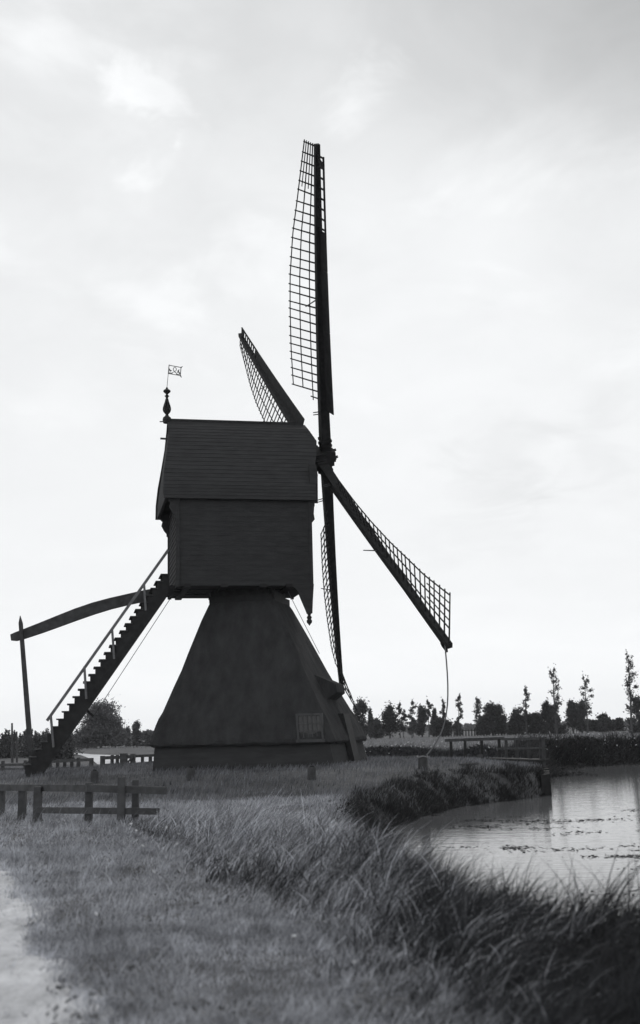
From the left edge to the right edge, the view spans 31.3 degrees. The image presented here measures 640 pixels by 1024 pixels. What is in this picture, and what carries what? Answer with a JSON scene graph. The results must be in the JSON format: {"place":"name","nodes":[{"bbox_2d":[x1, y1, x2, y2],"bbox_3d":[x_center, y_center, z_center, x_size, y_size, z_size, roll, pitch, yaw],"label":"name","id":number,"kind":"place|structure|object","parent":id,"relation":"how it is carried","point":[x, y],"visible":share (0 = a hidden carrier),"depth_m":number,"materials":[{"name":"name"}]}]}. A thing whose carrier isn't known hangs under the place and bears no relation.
{"place":"outdoors","nodes":[
{"label":"outdoors","id":0,"kind":"place"},
{"bbox_2d":[0,847,113,1023],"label":"path","id":1,"kind":"structure","parent":0,"point":[20,994],"depth_m":7.55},
{"bbox_2d":[74,753,153,764],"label":"road","id":2,"kind":"structure","parent":0,"point":[97,758],"depth_m":76.60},
{"bbox_2d":[0,726,639,1023],"bbox_3d":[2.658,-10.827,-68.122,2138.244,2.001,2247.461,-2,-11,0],"label":"ground","id":3,"kind":"structure","parent":0,"point":[129,751],"depth_m":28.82,"materials":[{"name":"grey plant"}]},
{"bbox_2d":[11,723,13,762],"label":"pole","id":4,"kind":"object","parent":3,"relation":"on","point":[12,758],"visible":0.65,"depth_m":74.32,"materials":[{"name":"grey wood"}]},
{"bbox_2d":[16,732,17,762],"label":"pole","id":5,"kind":"object","parent":3,"relation":"on","point":[16,747],"visible":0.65,"depth_m":74.31,"materials":[{"name":"black wood"}]},
{"bbox_2d":[0,728,84,758],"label":"willow thicket","id":6,"kind":"object","parent":3,"relation":"on","point":[5,744],"visible":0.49,"depth_m":92.33,"materials":[{"name":"black plant"}]},
{"bbox_2d":[0,757,93,769],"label":"paddock fence","id":7,"kind":"object","parent":3,"relation":"on","point":[78,760],"visible":0.54,"depth_m":54.69,"materials":[{"name":"grey wood"}]},
{"bbox_2d":[39,732,74,759],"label":"willow thicket","id":8,"kind":"object","parent":3,"relation":"on","point":[66,750],"visible":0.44,"depth_m":77.47,"materials":[{"name":"black plant"}]},
{"bbox_2d":[0,777,166,823],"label":"rail fence","id":9,"kind":"object","parent":3,"relation":"on","point":[121,789],"visible":0.77,"depth_m":20.34,"materials":[{"name":"grey wood"}]},
{"bbox_2d":[71,725,99,748],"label":"tree","id":10,"kind":"object","parent":3,"relation":"on","point":[90,736],"visible":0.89,"depth_m":144.56,"materials":[{"name":"black plant"}]},
{"bbox_2d":[90,769,98,783],"bbox_3d":[-6.717,7.912,33.958,0.279,0.503,0.284,0,-11,0],"label":"mooring stump","id":11,"kind":"object","parent":3,"relation":"on","point":[94,775],"visible":0.88,"depth_m":33.87,"materials":[{"name":"grey wood"}]},
{"bbox_2d":[74,694,131,747],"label":"tree","id":12,"kind":"object","parent":3,"relation":"on","point":[104,720],"visible":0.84,"depth_m":146.35,"materials":[{"name":"grey plant"}]},
{"bbox_2d":[105,720,129,746],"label":"tree","id":13,"kind":"object","parent":3,"relation":"on","point":[122,734],"visible":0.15,"depth_m":148.97,"materials":[{"name":"black plant"}]},
{"bbox_2d":[100,753,135,766],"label":"field gate","id":14,"kind":"structure","parent":3,"relation":"on","point":[123,757],"depth_m":52.65,"materials":[{"name":"grey wood"}]},
{"bbox_2d":[124,724,131,746],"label":"bush","id":15,"kind":"object","parent":3,"relation":"on","point":[128,732],"visible":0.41,"depth_m":153.03,"materials":[{"name":"black plant"}]},
{"bbox_2d":[131,720,143,746],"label":"tree","id":16,"kind":"object","parent":3,"relation":"on","point":[136,734],"visible":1,"depth_m":147.13,"materials":[{"name":"black plant"}]},
{"bbox_2d":[136,754,153,764],"bbox_3d":[-8.144,11.827,53.733,0.252,0.831,2.154,-7,-12,28],"label":"paddock fence","id":17,"kind":"object","parent":3,"relation":"on","point":[150,756],"visible":0.31,"depth_m":53.58,"materials":[{"name":"grey wood"}]},
{"bbox_2d":[137,729,153,746],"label":"bush","id":18,"kind":"object","parent":3,"relation":"on","point":[147,736],"visible":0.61,"depth_m":146.73,"materials":[{"name":"black plant"}]},
{"bbox_2d":[1,823,375,991],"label":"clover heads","id":19,"kind":"object","parent":3,"relation":"on","point":[96,913],"visible":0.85,"depth_m":12.58,"materials":[{"name":"grey plant"}]},
{"bbox_2d":[186,767,194,780],"bbox_3d":[-3.770,7.661,33.211,0.279,0.503,0.284,3,-12,-17],"label":"mooring stump","id":20,"kind":"object","parent":3,"relation":"on","point":[190,773],"visible":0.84,"depth_m":33.13,"materials":[{"name":"grey wood"}]},
{"bbox_2d":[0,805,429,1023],"bbox_3d":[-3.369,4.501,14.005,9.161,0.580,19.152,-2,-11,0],"label":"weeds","id":21,"kind":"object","parent":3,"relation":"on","point":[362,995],"visible":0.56,"depth_m":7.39,"materials":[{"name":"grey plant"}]},
{"bbox_2d":[10,139,452,776],"bbox_3d":[-3.637,-0.778,43.598,15.104,20.878,18.255,-2,-11,0],"label":"windmill","id":22,"kind":"object","parent":3,"relation":"on","point":[256,685],"visible":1,"depth_m":40.80,"materials":[{"name":"paint"}]},
{"bbox_2d":[295,713,325,742],"bbox_3d":[-0.305,7.205,38.122,1.034,0.950,0.359,-4,-11,12],"label":"window","id":23,"kind":"structure","parent":22,"relation":"in","point":[310,723],"depth_m":38.10,"materials":[{"name":"paint"}]},
{"bbox_2d":[338,713,360,762],"bbox_3d":[1.059,8.114,40.912,0.585,1.760,1.111,-4,-11,12],"label":"door","id":24,"kind":"structure","parent":22,"relation":"in","point":[351,746],"depth_m":40.58,"materials":[{"name":"grey wood"}]},
{"bbox_2d":[416,645,448,757],"bbox_3d":[3.618,5.858,35.753,0.492,3.634,2.066,4,-12,-26],"label":"rope","id":25,"kind":"object","parent":22,"relation":"hanging from","point":[427,756],"visible":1,"depth_m":35.48,"materials":[{"name":"grey fabric"}]},
{"bbox_2d":[0,754,541,812],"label":"lawn grass","id":26,"kind":"structure","parent":3,"relation":"on","point":[376,762],"depth_m":34.60,"materials":[{"name":"grey plant"}]},
{"bbox_2d":[307,766,315,779],"bbox_3d":[-0.242,7.576,32.951,0.272,0.489,0.276,7,-14,-33],"label":"mooring stump","id":27,"kind":"object","parent":3,"relation":"on","point":[311,775],"visible":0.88,"depth_m":32.87,"materials":[{"name":"grey wood"}]},
{"bbox_2d":[76,731,639,751],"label":"meadow grass","id":28,"kind":"structure","parent":3,"relation":"on","point":[426,741],"depth_m":111.94,"materials":[{"name":"plant"}]},
{"bbox_2d":[351,696,370,735],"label":"tree","id":29,"kind":"object","parent":3,"relation":"on","point":[361,706],"visible":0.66,"depth_m":147.32,"materials":[{"name":"black plant"}]},
{"bbox_2d":[328,793,401,849],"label":"bank plants","id":30,"kind":"object","parent":3,"relation":"on","point":[359,808],"visible":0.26,"depth_m":25.39,"materials":[{"name":"grey plant"}]},
{"bbox_2d":[367,706,374,737],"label":"tree","id":31,"kind":"object","parent":3,"relation":"on","point":[371,720],"visible":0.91,"depth_m":171.89,"materials":[{"name":"black plant"}]},
{"bbox_2d":[366,717,386,738],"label":"bush","id":32,"kind":"object","parent":3,"relation":"on","point":[378,733],"visible":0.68,"depth_m":174.43,"materials":[{"name":"black plant"}]},
{"bbox_2d":[117,810,639,1023],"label":"undergrowth","id":33,"kind":"object","parent":3,"relation":"on","point":[245,876],"visible":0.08,"depth_m":8.55,"materials":[{"name":"grey plant"}]},
{"bbox_2d":[378,700,399,737],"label":"tree","id":34,"kind":"object","parent":3,"relation":"on","point":[389,724],"visible":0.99,"depth_m":176.41,"materials":[{"name":"black plant"}]},
{"bbox_2d":[395,702,406,737],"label":"poplar tree","id":35,"kind":"object","parent":3,"relation":"on","point":[400,711],"visible":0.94,"depth_m":179.05,"materials":[{"name":"black plant"}]},
{"bbox_2d":[400,709,407,737],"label":"poplar tree","id":36,"kind":"object","parent":3,"relation":"on","point":[405,719],"visible":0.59,"depth_m":180.88,"materials":[{"name":"black plant"}]},
{"bbox_2d":[405,698,417,737],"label":"poplar tree","id":37,"kind":"object","parent":3,"relation":"on","point":[411,710],"visible":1,"depth_m":176.90,"materials":[{"name":"black plant"}]},
{"bbox_2d":[408,719,416,736],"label":"bush","id":38,"kind":"object","parent":3,"relation":"on","point":[413,731],"visible":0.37,"depth_m":196.26,"materials":[{"name":"black plant"}]},
{"bbox_2d":[414,703,427,736],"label":"tree","id":39,"kind":"object","parent":3,"relation":"on","point":[422,713],"visible":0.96,"depth_m":186.50,"materials":[{"name":"black plant"}]},
{"bbox_2d":[418,754,427,769],"bbox_3d":[3.247,7.945,36.094,0.335,0.593,0.330,-10,-15,38],"label":"mooring stump","id":40,"kind":"object","parent":3,"relation":"on","point":[422,761],"visible":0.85,"depth_m":36.00,"materials":[{"name":"grey wood"}]},
{"bbox_2d":[425,696,432,736],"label":"poplar tree","id":41,"kind":"object","parent":3,"relation":"on","point":[428,710],"visible":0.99,"depth_m":183.00,"materials":[{"name":"black plant"}]},
{"bbox_2d":[429,705,437,736],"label":"tree","id":42,"kind":"object","parent":3,"relation":"on","point":[434,712],"visible":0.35,"depth_m":188.65,"materials":[{"name":"black plant"}]},
{"bbox_2d":[428,716,455,736],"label":"bush","id":43,"kind":"object","parent":3,"relation":"on","point":[437,725],"visible":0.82,"depth_m":183.85,"materials":[{"name":"black plant"}]},
{"bbox_2d":[439,697,446,718],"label":"poplar tree","id":44,"kind":"object","parent":3,"relation":"on","point":[443,713],"visible":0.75,"depth_m":187.10,"materials":[{"name":"black plant"}]},
{"bbox_2d":[364,742,524,758],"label":"bank plants","id":45,"kind":"object","parent":3,"relation":"on","point":[472,751],"visible":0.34,"depth_m":57.97,"materials":[{"name":"black plant"}]},
{"bbox_2d":[345,758,553,828],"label":"bank plants","id":46,"kind":"object","parent":3,"relation":"on","point":[437,807],"visible":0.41,"depth_m":34.18,"materials":[{"name":"grey plant"}]},
{"bbox_2d":[452,723,461,735],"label":"bush","id":47,"kind":"object","parent":3,"relation":"on","point":[454,728],"visible":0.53,"depth_m":196.14,"materials":[{"name":"black plant"}]},
{"bbox_2d":[454,693,463,735],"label":"poplar tree","id":48,"kind":"object","parent":3,"relation":"on","point":[458,703],"visible":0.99,"depth_m":191.85,"materials":[{"name":"black plant"}]},
{"bbox_2d":[471,696,483,733],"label":"poplar tree","id":49,"kind":"object","parent":3,"relation":"on","point":[478,707],"visible":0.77,"depth_m":194.75,"materials":[{"name":"black plant"}]},
{"bbox_2d":[474,715,487,735],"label":"bush","id":50,"kind":"object","parent":3,"relation":"on","point":[477,727],"visible":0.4,"depth_m":176.22,"materials":[{"name":"black plant"}]},
{"bbox_2d":[475,700,508,735],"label":"tree","id":51,"kind":"object","parent":3,"relation":"on","point":[490,718],"visible":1,"depth_m":174.37,"materials":[{"name":"black plant"}]},
{"bbox_2d":[435,726,563,736],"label":"meadow fence","id":52,"kind":"object","parent":3,"relation":"on","point":[462,730],"visible":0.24,"depth_m":180.17,"materials":[{"name":"grey wood"}]},
{"bbox_2d":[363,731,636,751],"bbox_3d":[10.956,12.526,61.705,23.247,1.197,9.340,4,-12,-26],"label":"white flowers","id":53,"kind":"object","parent":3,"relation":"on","point":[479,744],"visible":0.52,"depth_m":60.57,"materials":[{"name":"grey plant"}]},
{"bbox_2d":[494,703,507,734],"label":"tree","id":54,"kind":"object","parent":3,"relation":"on","point":[501,713],"visible":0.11,"depth_m":178.68,"materials":[{"name":"black plant"}]},
{"bbox_2d":[506,705,524,734],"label":"tree","id":55,"kind":"object","parent":3,"relation":"on","point":[514,722],"visible":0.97,"depth_m":168.59,"materials":[{"name":"black plant"}]},
{"bbox_2d":[395,721,637,731],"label":"distant woods","id":56,"kind":"object","parent":3,"relation":"on","point":[467,726],"visible":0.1,"depth_m":417.86,"materials":[{"name":"grey plant"}]},
{"bbox_2d":[403,905,639,1023],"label":"bank plants","id":57,"kind":"object","parent":3,"relation":"on","point":[601,947],"visible":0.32,"depth_m":7.25,"materials":[{"name":"black plant"}]},
{"bbox_2d":[520,685,529,734],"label":"poplar tree","id":58,"kind":"object","parent":3,"relation":"on","point":[525,711],"visible":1,"depth_m":160.55,"materials":[{"name":"black plant"}]},
{"bbox_2d":[521,712,531,734],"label":"bush","id":59,"kind":"object","parent":3,"relation":"on","point":[528,719],"visible":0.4,"depth_m":170.46,"materials":[{"name":"black plant"}]},
{"bbox_2d":[528,711,544,733],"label":"tree","id":60,"kind":"object","parent":3,"relation":"on","point":[535,724],"visible":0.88,"depth_m":168.41,"materials":[{"name":"black plant"}]},
{"bbox_2d":[539,697,551,734],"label":"tree","id":61,"kind":"object","parent":3,"relation":"on","point":[544,713],"visible":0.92,"depth_m":164.88,"materials":[{"name":"black plant"}]},
{"bbox_2d":[540,766,550,795],"bbox_3d":[8.768,10.787,44.475,0.408,1.628,11.619,-3,-11,10],"label":"revetment","id":62,"kind":"object","parent":3,"relation":"on","point":[545,779],"visible":0.41,"depth_m":39.08,"materials":[{"name":"grey wood"}]},
{"bbox_2d":[546,705,561,733],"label":"tree","id":63,"kind":"object","parent":3,"relation":"on","point":[550,722],"visible":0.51,"depth_m":162.96,"materials":[{"name":"black plant"}]},
{"bbox_2d":[547,663,563,734],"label":"poplar tree","id":64,"kind":"object","parent":3,"relation":"on","point":[556,702],"visible":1,"depth_m":152.66,"materials":[{"name":"black plant"}]},
{"bbox_2d":[475,733,639,776],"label":"bank plants","id":65,"kind":"object","parent":3,"relation":"on","point":[511,754],"visible":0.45,"depth_m":64.94,"materials":[{"name":"plant"}]},
{"bbox_2d":[552,723,570,733],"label":"hedge","id":66,"kind":"object","parent":3,"relation":"on","point":[560,726],"visible":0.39,"depth_m":172.44,"materials":[{"name":"black plant"}]},
{"bbox_2d":[502,718,639,778],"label":"reeds","id":67,"kind":"object","parent":3,"relation":"on","point":[535,755],"visible":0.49,"depth_m":64.68,"materials":[{"name":"plant"}]},
{"bbox_2d":[563,700,581,733],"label":"tree","id":68,"kind":"object","parent":3,"relation":"on","point":[573,716],"visible":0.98,"depth_m":174.77,"materials":[{"name":"black plant"}]},
{"bbox_2d":[576,698,588,732],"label":"tree","id":69,"kind":"object","parent":3,"relation":"on","point":[583,722],"visible":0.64,"depth_m":176.57,"materials":[{"name":"black plant"}]},
{"bbox_2d":[579,671,594,733],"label":"poplar tree","id":70,"kind":"object","parent":3,"relation":"on","point":[587,707],"visible":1,"depth_m":165.63,"materials":[{"name":"black plant"}]},
{"bbox_2d":[576,719,598,731],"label":"hedge","id":71,"kind":"object","parent":3,"relation":"on","point":[593,724],"visible":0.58,"depth_m":182.72,"materials":[{"name":"black plant"}]},
{"bbox_2d":[595,713,610,731],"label":"bush","id":72,"kind":"object","parent":3,"relation":"on","point":[604,716],"visible":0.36,"depth_m":186.25,"materials":[{"name":"black plant"}]},
{"bbox_2d":[598,717,626,731],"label":"hedge","id":73,"kind":"object","parent":3,"relation":"on","point":[618,722],"visible":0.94,"depth_m":177.50,"materials":[{"name":"black plant"}]},
{"bbox_2d":[599,842,639,931],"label":"tall sedge stalks","id":74,"kind":"object","parent":3,"relation":"on","point":[622,871],"visible":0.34,"depth_m":8.88,"materials":[{"name":"grey plant"}]},
{"bbox_2d":[622,651,638,734],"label":"poplar tree","id":75,"kind":"object","parent":3,"relation":"on","point":[628,682],"visible":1,"depth_m":125.47,"materials":[{"name":"black plant"}]},
{"bbox_2d":[622,693,639,732],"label":"tree","id":76,"kind":"object","parent":3,"relation":"on","point":[636,707],"visible":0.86,"depth_m":137.26,"materials":[{"name":"black plant"}]},
{"bbox_2d":[0,0,639,737],"label":"sky","id":77,"kind":"structure","parent":0,"point":[482,157],"materials":[{"name":"white"}]},
{"bbox_2d":[106,787,639,1023],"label":"tall grass","id":78,"kind":"structure","parent":0,"point":[199,820],"depth_m":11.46,"materials":[{"name":"plant"}]},
{"bbox_2d":[386,764,639,917],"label":"water","id":79,"kind":"structure","parent":0,"point":[605,793],"depth_m":25.61,"materials":[{"name":"grey liquid"}]},
{"bbox_2d":[445,737,550,766],"bbox_3d":[7.820,10.613,48.850,1.506,1.913,6.488,4,-12,-28],"label":"footbridge","id":80,"kind":"object","parent":79,"relation":"in","point":[542,759],"visible":0.77,"depth_m":48.37,"materials":[{"name":"black wood"}]},
{"bbox_2d":[418,809,639,898],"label":"water weed","id":81,"kind":"object","parent":79,"relation":"on","point":[589,856],"visible":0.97,"depth_m":26.33,"materials":[{"name":"black plant"}]}
]}

